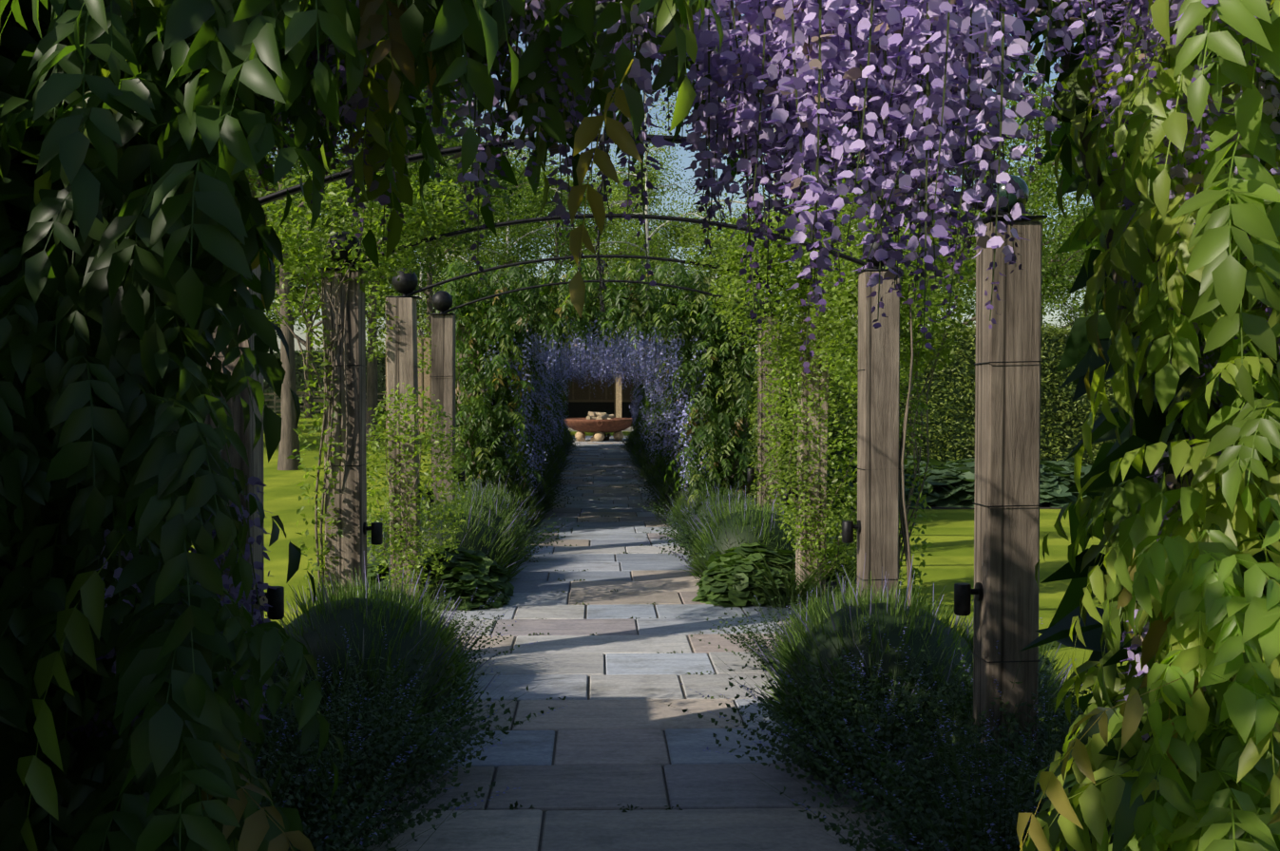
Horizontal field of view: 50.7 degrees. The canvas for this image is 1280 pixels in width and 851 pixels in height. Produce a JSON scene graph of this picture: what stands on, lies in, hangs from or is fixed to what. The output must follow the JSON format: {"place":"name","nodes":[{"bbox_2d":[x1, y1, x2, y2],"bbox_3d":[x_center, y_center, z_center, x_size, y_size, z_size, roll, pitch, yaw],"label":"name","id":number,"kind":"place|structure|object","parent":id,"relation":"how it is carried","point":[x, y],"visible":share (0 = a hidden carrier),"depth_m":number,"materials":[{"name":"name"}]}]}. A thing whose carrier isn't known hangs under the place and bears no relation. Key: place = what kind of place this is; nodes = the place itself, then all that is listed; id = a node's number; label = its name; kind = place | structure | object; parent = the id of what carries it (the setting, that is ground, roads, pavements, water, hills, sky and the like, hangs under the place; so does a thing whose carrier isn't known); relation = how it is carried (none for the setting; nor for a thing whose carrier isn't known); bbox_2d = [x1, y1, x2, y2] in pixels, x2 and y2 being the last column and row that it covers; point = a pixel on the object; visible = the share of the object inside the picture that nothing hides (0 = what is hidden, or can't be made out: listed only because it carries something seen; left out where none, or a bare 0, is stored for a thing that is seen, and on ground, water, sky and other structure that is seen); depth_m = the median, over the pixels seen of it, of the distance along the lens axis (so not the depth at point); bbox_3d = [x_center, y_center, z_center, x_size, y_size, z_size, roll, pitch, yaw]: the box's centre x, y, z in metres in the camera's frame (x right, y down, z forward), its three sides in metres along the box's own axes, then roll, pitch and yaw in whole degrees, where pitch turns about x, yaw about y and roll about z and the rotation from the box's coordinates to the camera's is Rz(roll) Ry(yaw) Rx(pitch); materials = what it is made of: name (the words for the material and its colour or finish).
{"place":"outdoors","nodes":[
{"label":"outdoors","id":0,"kind":"place"},
{"bbox_2d":[189,412,1136,744],"bbox_3d":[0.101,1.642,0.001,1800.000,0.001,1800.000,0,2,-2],"label":"lawn ground","id":1,"kind":"structure","parent":0,"point":[949,561],"depth_m":13.93,"materials":[{"name":"green plant"}]},
{"bbox_2d":[263,348,385,414],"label":"hedge","id":2,"kind":"object","parent":1,"relation":"on","point":[381,374],"visible":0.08,"depth_m":73.43,"materials":[{"name":"green plant"}]},
{"bbox_2d":[263,391,385,413],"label":"field gate and fence","id":3,"kind":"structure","parent":1,"relation":"on","point":[275,400],"depth_m":69.33,"materials":[{"name":"brown wood"}]},
{"bbox_2d":[248,152,435,418],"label":"garden tree","id":4,"kind":"object","parent":1,"relation":"on","point":[311,397],"visible":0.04,"depth_m":65.30,"materials":[{"name":"green plant"}]},
{"bbox_2d":[248,65,526,444],"bbox_3d":[-7.255,-4.966,36.441,9.350,10.965,9.296,1,2,27],"label":"avenue tree","id":5,"kind":"object","parent":1,"relation":"on","point":[372,384],"visible":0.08,"depth_m":36.62,"materials":[{"name":"green plant"}]},
{"bbox_2d":[242,34,550,470],"bbox_3d":[-6.871,-4.367,25.532,8.854,10.443,8.904,0,2,12],"label":"avenue tree","id":6,"kind":"object","parent":1,"relation":"on","point":[289,443],"visible":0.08,"depth_m":25.69,"materials":[{"name":"green plant"}]},
{"bbox_2d":[320,170,495,336],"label":"tree","id":7,"kind":"object","parent":1,"relation":"on","point":[447,260],"visible":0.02,"depth_m":60.84,"materials":[{"name":"green plant"}]},
{"bbox_2d":[293,124,564,344],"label":"avenue tree","id":8,"kind":"object","parent":1,"relation":"on","point":[523,254],"visible":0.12,"depth_m":47.55,"materials":[{"name":"green plant"}]},
{"bbox_2d":[390,218,543,335],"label":"shelterbelt tree","id":9,"kind":"object","parent":1,"relation":"on","point":[439,277],"visible":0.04,"depth_m":86.31,"materials":[{"name":"green plant"}]},
{"bbox_2d":[416,103,594,320],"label":"birch","id":10,"kind":"object","parent":1,"relation":"on","point":[537,212],"visible":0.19,"depth_m":51.48,"materials":[{"name":"green plant"}]},
{"bbox_2d":[385,338,641,432],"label":"oak pavilion","id":11,"kind":"structure","parent":1,"relation":"on","point":[614,400],"depth_m":50.85,"materials":[{"name":"brown wood"}]},
{"bbox_2d":[450,153,673,294],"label":"avenue tree","id":12,"kind":"object","parent":1,"relation":"on","point":[615,238],"visible":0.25,"depth_m":63.14,"materials":[{"name":"green plant"}]},
{"bbox_2d":[423,257,785,511],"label":"climbing vines","id":13,"kind":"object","parent":1,"relation":"on","point":[493,315],"depth_m":14.42,"materials":[{"name":"green plant"}]},
{"bbox_2d":[496,145,728,286],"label":"shelterbelt tree","id":14,"kind":"object","parent":1,"relation":"on","point":[637,182],"visible":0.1,"depth_m":90.85,"materials":[{"name":"green plant"}]},
{"bbox_2d":[269,210,955,606],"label":"climbing rose canes","id":15,"kind":"object","parent":1,"relation":"on","point":[903,512],"visible":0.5,"depth_m":7.55,"materials":[{"name":"plant"}]},
{"bbox_2d":[339,436,906,850],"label":"path flagstones","id":16,"kind":"object","parent":1,"relation":"on","point":[611,757],"visible":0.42,"depth_m":6.55,"materials":[{"name":"grey stone"}]},
{"bbox_2d":[564,418,632,433],"bbox_3d":[-1.149,0.002,38.130,2.194,0.400,2.157,0,2,-2],"label":"fire bowl","id":17,"kind":"object","parent":16,"relation":"on","point":[584,425],"visible":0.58,"depth_m":37.37,"materials":[{"name":"brown metal"}]},
{"bbox_2d":[580,411,614,441],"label":"stones","id":18,"kind":"object","parent":17,"relation":"in","point":[598,416],"visible":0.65,"depth_m":38.06,"materials":[{"name":"beige stone"}]},
{"bbox_2d":[574,431,623,441],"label":"stone balls","id":19,"kind":"object","parent":16,"relation":"on","point":[599,436],"visible":0.81,"depth_m":37.72},
{"bbox_2d":[698,545,857,610],"bbox_3d":[1.064,1.049,9.766,1.443,0.581,1.376,-1,2,-26],"label":"iris fan","id":20,"kind":"object","parent":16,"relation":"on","point":[775,601],"visible":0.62,"depth_m":9.63},
{"bbox_2d":[745,552,857,616],"bbox_3d":[1.346,1.115,9.546,1.112,0.462,1.126,1,2,25],"label":"iris fan","id":21,"kind":"object","parent":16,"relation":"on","point":[834,590],"visible":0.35,"depth_m":9.61},
{"bbox_2d":[203,221,1042,797],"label":"wooden posts","id":22,"kind":"object","parent":1,"relation":"on","point":[1007,434],"visible":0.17,"depth_m":7.43,"materials":[{"name":"brown wood"}]},
{"bbox_2d":[0,0,1127,663],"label":"metal arches","id":23,"kind":"structure","parent":22,"relation":"attached to","point":[405,285],"depth_m":7.54,"materials":[{"name":"black metal"}]},
{"bbox_2d":[594,126,611,318],"bbox_3d":[-0.277,-1.129,9.877,0.110,0.220,14.230,0,2,-2],"label":"festoon light string","id":24,"kind":"object","parent":22,"relation":"attached to","point":[601,270],"visible":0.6,"depth_m":8.15,"materials":[{"name":"black metal"}]},
{"bbox_2d":[993,174,1029,212],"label":"glazed ball finials","id":25,"kind":"object","parent":22,"relation":"on","point":[1013,200],"visible":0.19,"depth_m":5.17,"materials":[{"name":"ceramic"}]},
{"bbox_2d":[335,442,913,850],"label":"path joints","id":26,"kind":"object","parent":1,"relation":"on","point":[605,673],"visible":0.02,"depth_m":6.90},
{"bbox_2d":[340,445,922,839],"bbox_3d":[-0.523,1.018,19.241,6.735,0.070,44.715,0,2,-2],"label":"path joint moss and weeds","id":27,"kind":"object","parent":26,"relation":"on","point":[658,653],"visible":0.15,"depth_m":8.10,"materials":[{"name":"green plant"}]},
{"bbox_2d":[0,0,1279,850],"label":"foliage","id":28,"kind":"object","parent":1,"relation":"on","point":[1078,353],"visible":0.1,"depth_m":2.44,"materials":[{"name":"green plant"}]},
{"bbox_2d":[560,74,743,293],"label":"birch","id":29,"kind":"object","parent":1,"relation":"on","point":[647,221],"visible":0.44,"depth_m":55.36,"materials":[{"name":"green plant"}]},
{"bbox_2d":[270,580,1043,850],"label":"planting bed soil","id":30,"kind":"structure","parent":1,"relation":"on","point":[832,583],"depth_m":5.18,"materials":[{"name":"brown soil"}]},
{"bbox_2d":[244,722,336,801],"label":"catmint clump","id":31,"kind":"object","parent":30,"relation":"on","point":[253,744],"depth_m":4.66,"materials":[{"name":"green plant"}]},
{"bbox_2d":[262,664,390,753],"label":"catmint clump","id":32,"kind":"object","parent":30,"relation":"on","point":[309,682],"visible":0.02,"depth_m":5.50,"materials":[{"name":"green plant"}]},
{"bbox_2d":[225,712,449,850],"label":"catmint clump","id":33,"kind":"object","parent":30,"relation":"on","point":[355,831],"visible":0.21,"depth_m":4.42,"materials":[{"name":"green plant"}]},
{"bbox_2d":[244,655,502,810],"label":"catmint clump","id":34,"kind":"object","parent":30,"relation":"on","point":[337,754],"visible":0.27,"depth_m":5.12,"materials":[{"name":"green plant"}]},
{"bbox_2d":[243,703,509,850],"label":"catmint clump","id":35,"kind":"object","parent":30,"relation":"on","point":[318,846],"visible":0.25,"depth_m":4.11,"materials":[{"name":"green plant"}]},
{"bbox_2d":[366,555,390,591],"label":"geranium mound","id":36,"kind":"object","parent":30,"relation":"on","point":[372,573],"visible":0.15,"depth_m":10.25,"materials":[{"name":"green plant"}]},
{"bbox_2d":[366,523,390,569],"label":"shrub","id":37,"kind":"object","parent":30,"relation":"on","point":[385,534],"visible":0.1,"depth_m":10.97,"materials":[{"name":"green plant"}]},
{"bbox_2d":[225,658,537,850],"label":"catmint clump","id":38,"kind":"object","parent":30,"relation":"on","point":[345,778],"visible":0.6,"depth_m":4.78,"materials":[{"name":"green plant"}]},
{"bbox_2d":[271,555,496,745],"bbox_3d":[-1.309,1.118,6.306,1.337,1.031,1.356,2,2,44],"label":"lavender mound","id":39,"kind":"object","parent":30,"relation":"on","point":[313,628],"visible":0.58,"depth_m":6.09,"materials":[{"name":"green plant"}]},
{"bbox_2d":[247,624,573,788],"bbox_3d":[-1.051,1.142,5.464,1.522,0.660,1.616,1,2,34],"label":"catmint clump","id":40,"kind":"object","parent":30,"relation":"on","point":[423,740],"visible":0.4,"depth_m":5.49,"materials":[{"name":"green plant"}]},
{"bbox_2d":[379,485,543,582],"bbox_3d":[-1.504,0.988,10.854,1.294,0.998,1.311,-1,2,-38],"label":"lavender mound","id":41,"kind":"object","parent":30,"relation":"on","point":[477,533],"visible":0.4,"depth_m":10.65,"materials":[{"name":"green plant"}]},
{"bbox_2d":[419,544,514,601],"bbox_3d":[-1.441,1.153,10.313,0.979,0.500,0.965,-1,2,-24],"label":"geranium mound","id":42,"kind":"object","parent":30,"relation":"on","point":[476,560],"visible":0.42,"depth_m":10.14,"materials":[{"name":"green plant"}]},
{"bbox_2d":[424,567,511,611],"bbox_3d":[-1.278,1.210,9.902,0.678,0.362,0.682,-1,2,-29],"label":"geranium mound","id":43,"kind":"object","parent":30,"relation":"on","point":[467,584],"visible":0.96,"depth_m":9.73,"materials":[{"name":"green plant"}]},
{"bbox_2d":[422,581,540,669],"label":"catmint clump","id":44,"kind":"object","parent":30,"relation":"on","point":[475,652],"visible":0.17,"depth_m":7.61,"materials":[{"name":"green plant"}]},
{"bbox_2d":[455,482,529,547],"bbox_3d":[-1.558,0.946,12.829,1.105,0.921,1.100,-2,2,-41],"label":"lavender mound","id":45,"kind":"object","parent":30,"relation":"on","point":[496,501],"visible":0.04,"depth_m":12.79,"materials":[{"name":"green plant"}]},
{"bbox_2d":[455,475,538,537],"bbox_3d":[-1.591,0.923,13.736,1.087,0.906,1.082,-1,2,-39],"label":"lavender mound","id":46,"kind":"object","parent":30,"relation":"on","point":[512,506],"visible":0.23,"depth_m":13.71,"materials":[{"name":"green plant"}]},
{"bbox_2d":[458,462,545,529],"bbox_3d":[-1.617,0.850,14.693,1.244,1.042,1.250,2,2,41],"label":"lavender mound","id":47,"kind":"object","parent":30,"relation":"on","point":[529,505],"visible":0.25,"depth_m":14.48,"materials":[{"name":"green plant"}]},
{"bbox_2d":[471,493,596,561],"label":"catmint clump","id":48,"kind":"object","parent":30,"relation":"on","point":[535,536],"visible":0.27,"depth_m":12.26,"materials":[{"name":"green plant"}]},
{"bbox_2d":[511,462,557,511],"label":"plant","id":49,"kind":"object","parent":30,"relation":"on","point":[538,487],"visible":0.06,"depth_m":16.51,"materials":[{"name":"green plant"}]},
{"bbox_2d":[528,480,572,517],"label":"catmint clump","id":50,"kind":"object","parent":30,"relation":"on","point":[547,501],"visible":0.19,"depth_m":16.19,"materials":[{"name":"green plant"}]},
{"bbox_2d":[455,301,757,496],"bbox_3d":[-0.711,-0.467,24.636,3.815,2.913,20.275,0,2,-2],"label":"climbing vine","id":51,"kind":"object","parent":30,"relation":"on","point":[708,451],"depth_m":15.05,"materials":[{"name":"green plant"}]},
{"bbox_2d":[481,308,729,499],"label":"wisteria tunnel racemes","id":52,"kind":"object","parent":51,"relation":"attached to","point":[607,361],"visible":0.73,"depth_m":16.47,"materials":[{"name":"purple plant"}]},
{"bbox_2d":[254,168,975,609],"bbox_3d":[-0.181,-0.210,9.987,4.617,2.869,5.736,0,2,-2],"label":"climbing vine","id":53,"kind":"object","parent":30,"relation":"on","point":[840,294],"visible":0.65,"depth_m":9.41,"materials":[{"name":"green plant"}]},
{"bbox_2d":[0,0,1279,850],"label":"wisteria","id":54,"kind":"object","parent":30,"relation":"on","point":[160,140],"depth_m":2.01,"materials":[{"name":"green plant"}]},
{"bbox_2d":[58,0,1279,742],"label":"wisteria racemes","id":55,"kind":"object","parent":54,"relation":"on","point":[806,60],"visible":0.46,"depth_m":2.07,"materials":[{"name":"purple plant"}]},
{"bbox_2d":[635,485,689,522],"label":"catmint clump","id":56,"kind":"object","parent":30,"relation":"on","point":[660,511],"visible":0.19,"depth_m":15.29,"materials":[{"name":"green plant"}]},
{"bbox_2d":[646,460,705,518],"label":"lavender mound","id":57,"kind":"object","parent":30,"relation":"on","point":[666,494],"visible":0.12,"depth_m":15.75,"materials":[{"name":"green plant"}]},
{"bbox_2d":[653,499,708,544],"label":"catmint clump","id":58,"kind":"object","parent":30,"relation":"on","point":[676,524],"visible":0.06,"depth_m":13.35,"materials":[{"name":"green plant"}]},
{"bbox_2d":[661,480,723,528],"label":"lavender mound","id":59,"kind":"object","parent":30,"relation":"on","point":[684,501],"visible":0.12,"depth_m":14.72,"materials":[{"name":"green plant"}]},
{"bbox_2d":[645,496,764,558],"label":"catmint clump","id":60,"kind":"object","parent":30,"relation":"on","point":[689,539],"visible":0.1,"depth_m":12.00,"materials":[{"name":"green plant"}]},
{"bbox_2d":[631,496,778,565],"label":"catmint clump","id":61,"kind":"object","parent":30,"relation":"on","point":[684,544],"visible":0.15,"depth_m":11.22,"materials":[{"name":"green plant"}]},
{"bbox_2d":[677,482,757,538],"bbox_3d":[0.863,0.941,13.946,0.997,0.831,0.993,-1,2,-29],"label":"lavender mound","id":62,"kind":"object","parent":30,"relation":"on","point":[709,499],"visible":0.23,"depth_m":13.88,"materials":[{"name":"green plant"}]},
{"bbox_2d":[651,486,783,545],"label":"catmint clump","id":63,"kind":"object","parent":30,"relation":"on","point":[690,516],"visible":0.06,"depth_m":12.88,"materials":[{"name":"green plant"}]},
{"bbox_2d":[691,558,789,608],"bbox_3d":[0.764,1.194,10.058,0.783,0.400,0.772,1,2,25],"label":"geranium mound","id":64,"kind":"object","parent":30,"relation":"on","point":[726,596],"visible":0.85,"depth_m":9.86,"materials":[{"name":"green plant"}]},
{"bbox_2d":[695,542,795,588],"bbox_3d":[0.897,1.147,10.486,0.965,0.500,0.979,1,2,37],"label":"geranium mound","id":65,"kind":"object","parent":30,"relation":"on","point":[770,557],"visible":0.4,"depth_m":10.34,"materials":[{"name":"green plant"}]},
{"bbox_2d":[668,485,830,580],"bbox_3d":[0.913,0.982,10.943,1.326,1.009,1.308,0,2,-14],"label":"lavender mound","id":66,"kind":"object","parent":30,"relation":"on","point":[732,529],"visible":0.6,"depth_m":10.68,"materials":[{"name":"green plant"}]},
{"bbox_2d":[690,579,831,671],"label":"catmint clump","id":67,"kind":"object","parent":30,"relation":"on","point":[762,647],"visible":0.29,"depth_m":7.63,"materials":[{"name":"green plant"}]},
{"bbox_2d":[627,611,1049,783],"bbox_3d":[0.873,1.129,5.605,1.605,0.678,1.699,-1,2,-24],"label":"catmint clump","id":68,"kind":"object","parent":30,"relation":"on","point":[785,751],"visible":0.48,"depth_m":5.51,"materials":[{"name":"green plant"}]},
{"bbox_2d":[825,523,857,582],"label":"lavender mound","id":69,"kind":"object","parent":30,"relation":"on","point":[847,565],"visible":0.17,"depth_m":11.10,"materials":[{"name":"green plant"}]},
{"bbox_2d":[730,556,974,752],"bbox_3d":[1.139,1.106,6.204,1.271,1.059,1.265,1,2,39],"label":"lavender mound","id":70,"kind":"object","parent":30,"relation":"on","point":[882,616],"visible":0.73,"depth_m":5.97,"materials":[{"name":"green plant"}]},
{"bbox_2d":[680,617,1072,810],"bbox_3d":[1.048,1.136,5.307,1.673,0.684,1.576,1,2,30],"label":"catmint clump","id":71,"kind":"object","parent":30,"relation":"on","point":[838,723],"visible":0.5,"depth_m":5.19,"materials":[{"name":"green plant"}]},
{"bbox_2d":[779,674,1065,840],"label":"catmint clump","id":72,"kind":"object","parent":30,"relation":"on","point":[879,792],"visible":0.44,"depth_m":4.83,"materials":[{"name":"green plant"}]},
{"bbox_2d":[738,691,1113,850],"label":"catmint clump","id":73,"kind":"object","parent":30,"relation":"on","point":[966,813],"visible":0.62,"depth_m":4.07,"materials":[{"name":"green plant"}]},
{"bbox_2d":[785,702,1074,850],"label":"catmint clump","id":74,"kind":"object","parent":30,"relation":"on","point":[875,841],"visible":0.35,"depth_m":4.40,"materials":[{"name":"green plant"}]},
{"bbox_2d":[769,617,1120,776],"bbox_3d":[1.419,1.112,5.579,1.656,0.714,1.722,1,2,18],"label":"catmint clump","id":75,"kind":"object","parent":30,"relation":"on","point":[969,702],"visible":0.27,"depth_m":5.42,"materials":[{"name":"green plant"}]},
{"bbox_2d":[838,649,1091,815],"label":"catmint clump","id":76,"kind":"object","parent":30,"relation":"on","point":[1047,738],"visible":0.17,"depth_m":5.04,"materials":[{"name":"green plant"}]},
{"bbox_2d":[818,752,1113,850],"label":"catmint clump","id":77,"kind":"object","parent":30,"relation":"on","point":[1014,816],"visible":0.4,"depth_m":3.79,"materials":[{"name":"green plant"}]},
{"bbox_2d":[922,679,1083,822],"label":"catmint clump","id":78,"kind":"object","parent":30,"relation":"on","point":[1041,763],"visible":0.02,"depth_m":4.71,"materials":[{"name":"green plant"}]},
{"bbox_2d":[955,612,1084,741],"bbox_3d":[1.647,1.204,6.328,0.914,0.757,0.994,0,2,4],"label":"lavender mound","id":79,"kind":"object","parent":30,"relation":"on","point":[1055,677],"visible":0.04,"depth_m":6.16,"materials":[{"name":"green plant"}]},
{"bbox_2d":[623,203,783,295],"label":"shelterbelt tree","id":80,"kind":"object","parent":1,"relation":"on","point":[677,235],"visible":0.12,"depth_m":88.71,"materials":[{"name":"green plant"}]},
{"bbox_2d":[670,128,855,323],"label":"birch","id":81,"kind":"object","parent":1,"relation":"on","point":[738,209],"visible":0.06,"depth_m":50.35,"materials":[{"name":"green plant"}]},
{"bbox_2d":[733,114,1106,328],"bbox_3d":[6.404,-3.315,29.543,8.674,8.094,8.272,0,2,-2],"label":"garden tree","id":82,"kind":"object","parent":1,"relation":"on","point":[1049,273],"visible":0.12,"depth_m":29.03,"materials":[{"name":"green plant"}]},
{"bbox_2d":[756,322,1117,466],"bbox_3d":[7.703,-0.335,21.406,11.718,2.743,1.587,0,2,-2],"label":"yew hedge","id":83,"kind":"object","parent":1,"relation":"on","point":[951,412],"visible":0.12,"depth_m":20.78,"materials":[{"name":"green plant"}]},
{"bbox_2d":[789,71,1099,325],"bbox_3d":[9.589,-4.614,38.876,10.843,10.117,10.340,0,2,6],"label":"garden tree","id":84,"kind":"object","parent":1,"relation":"on","point":[1043,170],"visible":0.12,"depth_m":36.74,"materials":[{"name":"green plant"}]},
{"bbox_2d":[954,42,1099,328],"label":"birch","id":85,"kind":"object","parent":1,"relation":"on","point":[1032,68],"visible":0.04,"depth_m":45.91,"materials":[{"name":"green plant"}]},
{"bbox_2d":[968,195,1105,329],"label":"shelterbelt tree","id":86,"kind":"object","parent":1,"relation":"on","point":[1069,317],"depth_m":89.31,"materials":[{"name":"green plant"}]},
{"bbox_2d":[1042,208,1102,326],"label":"shelterbelt tree","id":87,"kind":"object","parent":1,"relation":"on","point":[1063,305],"depth_m":91.41,"materials":[{"name":"green plant"}]},
{"bbox_2d":[264,0,1101,353],"label":"sky","id":88,"kind":"structure","parent":0,"point":[685,161],"materials":[{"name":"blue"}]},
{"bbox_2d":[909,505,1062,509],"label":"garden bed soil","id":89,"kind":"structure","parent":0,"point":[1041,507],"depth_m":17.82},
{"bbox_2d":[826,466,857,509],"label":"brunnera clump","id":90,"kind":"object","parent":89,"relation":"on","point":[850,483],"visible":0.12,"depth_m":17.84,"materials":[{"name":"green plant"}]},
{"bbox_2d":[845,468,924,508],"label":"brunnera clump","id":91,"kind":"object","parent":89,"relation":"on","point":[907,493],"visible":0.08,"depth_m":17.95,"materials":[{"name":"green plant"}]},
{"bbox_2d":[903,462,951,476],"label":"brunnera clump","id":92,"kind":"object","parent":89,"relation":"on","point":[934,467],"visible":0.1,"depth_m":19.21,"materials":[{"name":"green plant"}]},
{"bbox_2d":[915,466,974,507],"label":"brunnera clump","id":93,"kind":"object","parent":89,"relation":"on","point":[942,482],"visible":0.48,"depth_m":18.09,"materials":[{"name":"green plant"}]},
{"bbox_2d":[946,471,974,508],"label":"brunnera clump","id":94,"kind":"object","parent":89,"relation":"on","point":[969,476],"visible":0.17,"depth_m":17.91,"materials":[{"name":"green plant"}]},
{"bbox_2d":[1039,467,1078,508],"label":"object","id":95,"kind":"object","parent":89,"relation":"on","point":[1054,487],"visible":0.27,"depth_m":17.96,"materials":[{"name":"green plant"}]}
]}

